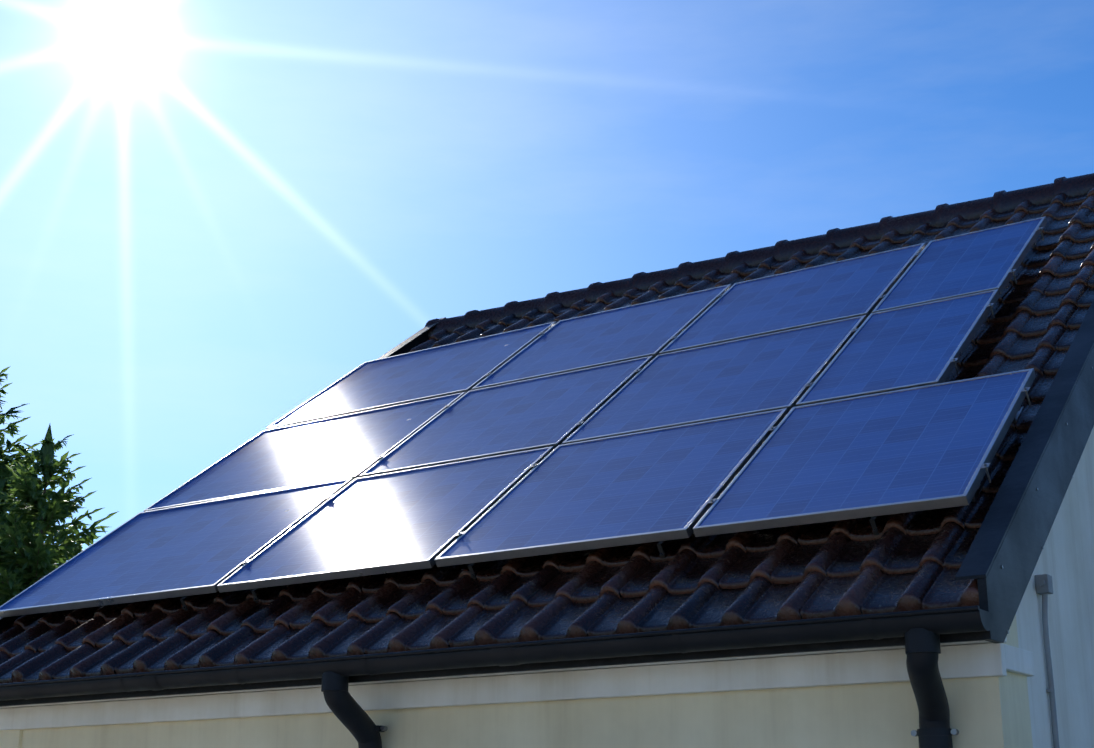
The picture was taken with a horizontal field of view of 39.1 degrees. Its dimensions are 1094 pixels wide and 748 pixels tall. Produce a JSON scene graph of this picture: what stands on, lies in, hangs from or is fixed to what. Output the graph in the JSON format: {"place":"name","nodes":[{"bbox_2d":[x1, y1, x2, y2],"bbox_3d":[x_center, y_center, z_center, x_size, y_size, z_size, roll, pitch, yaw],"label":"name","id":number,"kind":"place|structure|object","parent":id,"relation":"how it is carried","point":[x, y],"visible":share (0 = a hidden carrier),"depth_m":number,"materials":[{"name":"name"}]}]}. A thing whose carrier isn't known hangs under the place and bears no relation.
{"place":"outdoors","nodes":[
{"label":"outdoors","id":0,"kind":"place"},
{"bbox_2d":[0,426,1093,747],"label":"house walls","id":1,"kind":"structure","parent":0,"point":[1010,710],"depth_m":6.10,"materials":[{"name":"beige paint"}]},
{"bbox_2d":[0,637,1034,730],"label":"wall trim","id":2,"kind":"structure","parent":1,"relation":"attached to","point":[972,659],"depth_m":6.27,"materials":[{"name":"white paint"}]},
{"bbox_2d":[0,632,981,706],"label":"fascia boards","id":3,"kind":"object","parent":2,"relation":"attached to","point":[859,644],"depth_m":6.11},
{"bbox_2d":[0,605,992,747],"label":"gutter with downpipes","id":4,"kind":"object","parent":3,"relation":"attached to","point":[920,631],"visible":1,"depth_m":5.87,"materials":[{"name":"metal"}]},
{"bbox_2d":[18,203,1081,679],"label":"roof deck","id":5,"kind":"structure","parent":1,"relation":"on","point":[604,565],"depth_m":7.06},
{"bbox_2d":[0,187,1093,683],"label":"roof tiles","id":6,"kind":"object","parent":5,"relation":"on","point":[692,575],"visible":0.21,"depth_m":6.89,"materials":[{"name":"ceramic"}]},
{"bbox_2d":[180,227,1043,610],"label":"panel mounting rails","id":7,"kind":"object","parent":6,"relation":"on","point":[872,519],"visible":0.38,"depth_m":7.06,"materials":[{"name":"metal"}]},
{"bbox_2d":[0,478,352,617],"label":"solar panel","id":8,"kind":"object","parent":7,"relation":"attached to","point":[207,547],"visible":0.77,"depth_m":8.62,"materials":[{"name":"glass"}]},
{"bbox_2d":[144,392,465,511],"bbox_3d":[-1.526,0.506,9.752,1.760,0.041,1.260,-11,16,33],"label":"solar panel","id":9,"kind":"object","parent":7,"relation":"attached to","point":[353,445],"visible":0.75,"depth_m":9.69,"materials":[{"name":"glass"}]},
{"bbox_2d":[217,446,553,592],"bbox_3d":[-0.805,0.736,7.863,1.350,0.041,1.260,-11,16,32],"label":"solar panel","id":10,"kind":"object","parent":7,"relation":"attached to","point":[409,520],"visible":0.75,"depth_m":7.76,"materials":[{"name":"glass"}]},
{"bbox_2d":[266,321,555,429],"bbox_3d":[-0.945,0.022,10.804,1.760,0.040,1.260,-11,16,33],"label":"solar panel","id":11,"kind":"object","parent":7,"relation":"attached to","point":[466,366],"visible":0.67,"depth_m":10.74,"materials":[{"name":"glass"}]},
{"bbox_2d":[360,356,653,476],"bbox_3d":[-0.216,0.253,8.908,1.350,0.040,1.260,-11,16,32],"label":"solar panel","id":12,"kind":"object","parent":7,"relation":"attached to","point":[537,413],"visible":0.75,"depth_m":8.84,"materials":[{"name":"glass"}]},
{"bbox_2d":[472,284,731,389],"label":"solar panel","id":13,"kind":"object","parent":7,"relation":"attached to","point":[641,330],"visible":0.75,"depth_m":9.89,"materials":[{"name":"glass"}]},
{"bbox_2d":[434,408,787,566],"bbox_3d":[0.320,0.519,7.134,1.300,0.041,1.260,-11,16,32],"label":"solar panel","id":14,"kind":"object","parent":7,"relation":"attached to","point":[662,484],"visible":0.96,"depth_m":7.03,"materials":[{"name":"glass"}]},
{"bbox_2d":[562,315,866,443],"bbox_3d":[0.908,0.038,8.173,1.300,0.040,1.260,-11,16,32],"label":"solar panel","id":15,"kind":"object","parent":7,"relation":"attached to","point":[762,373],"visible":0.79,"depth_m":8.11,"materials":[{"name":"glass"}]},
{"bbox_2d":[659,243,925,353],"bbox_3d":[1.489,-0.444,9.221,1.300,0.040,1.260,-11,16,32],"label":"solar panel","id":16,"kind":"object","parent":7,"relation":"attached to","point":[836,291],"visible":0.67,"depth_m":9.16,"materials":[{"name":"glass"}]},
{"bbox_2d":[693,368,1035,536],"bbox_3d":[1.354,0.319,6.458,1.140,0.041,1.260,-11,16,32],"label":"solar panel","id":17,"kind":"object","parent":7,"relation":"attached to","point":[928,447],"visible":1,"depth_m":6.34,"materials":[{"name":"glass"}]},
{"bbox_2d":[796,289,999,405],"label":"solar panel","id":18,"kind":"object","parent":7,"relation":"attached to","point":[918,345],"visible":0.81,"depth_m":7.55,"materials":[{"name":"glass"}]},
{"bbox_2d":[872,216,1046,312],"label":"solar panel","id":19,"kind":"object","parent":7,"relation":"attached to","point":[984,260],"visible":0.88,"depth_m":8.61,"materials":[{"name":"glass"}]},
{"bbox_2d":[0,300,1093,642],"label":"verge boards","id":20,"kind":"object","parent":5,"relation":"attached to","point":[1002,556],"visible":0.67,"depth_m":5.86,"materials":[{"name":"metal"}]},
{"bbox_2d":[1035,574,1059,747],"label":"conduit pipe","id":21,"kind":"object","parent":1,"relation":"attached to","point":[1044,585],"visible":1,"depth_m":5.84,"materials":[{"name":"grey plastic"}]},
{"bbox_2d":[0,0,1093,563],"label":"sky","id":22,"kind":"structure","parent":0,"point":[214,213],"materials":[{"name":"blue"}]},
{"label":"ground","id":23,"kind":"structure","parent":0,"visible":0},
{"bbox_2d":[0,366,77,583],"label":"spruce branches","id":24,"kind":"object","parent":23,"relation":"on","point":[5,472],"visible":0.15,"depth_m":22.73,"materials":[{"name":"green plant"}]},
{"bbox_2d":[0,424,118,605],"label":"spruce branches","id":25,"kind":"object","parent":23,"relation":"on","point":[33,561],"visible":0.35,"depth_m":18.93,"materials":[{"name":"green plant"}]},
{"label":"roof tiles","id":26,"kind":"object","parent":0,"visible":0},
{"bbox_2d":[425,173,1093,337],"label":"ridge tiles","id":27,"kind":"object","parent":26,"relation":"attached to","point":[940,215],"visible":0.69,"depth_m":10.94,"materials":[{"name":"ceramic"}]}
]}

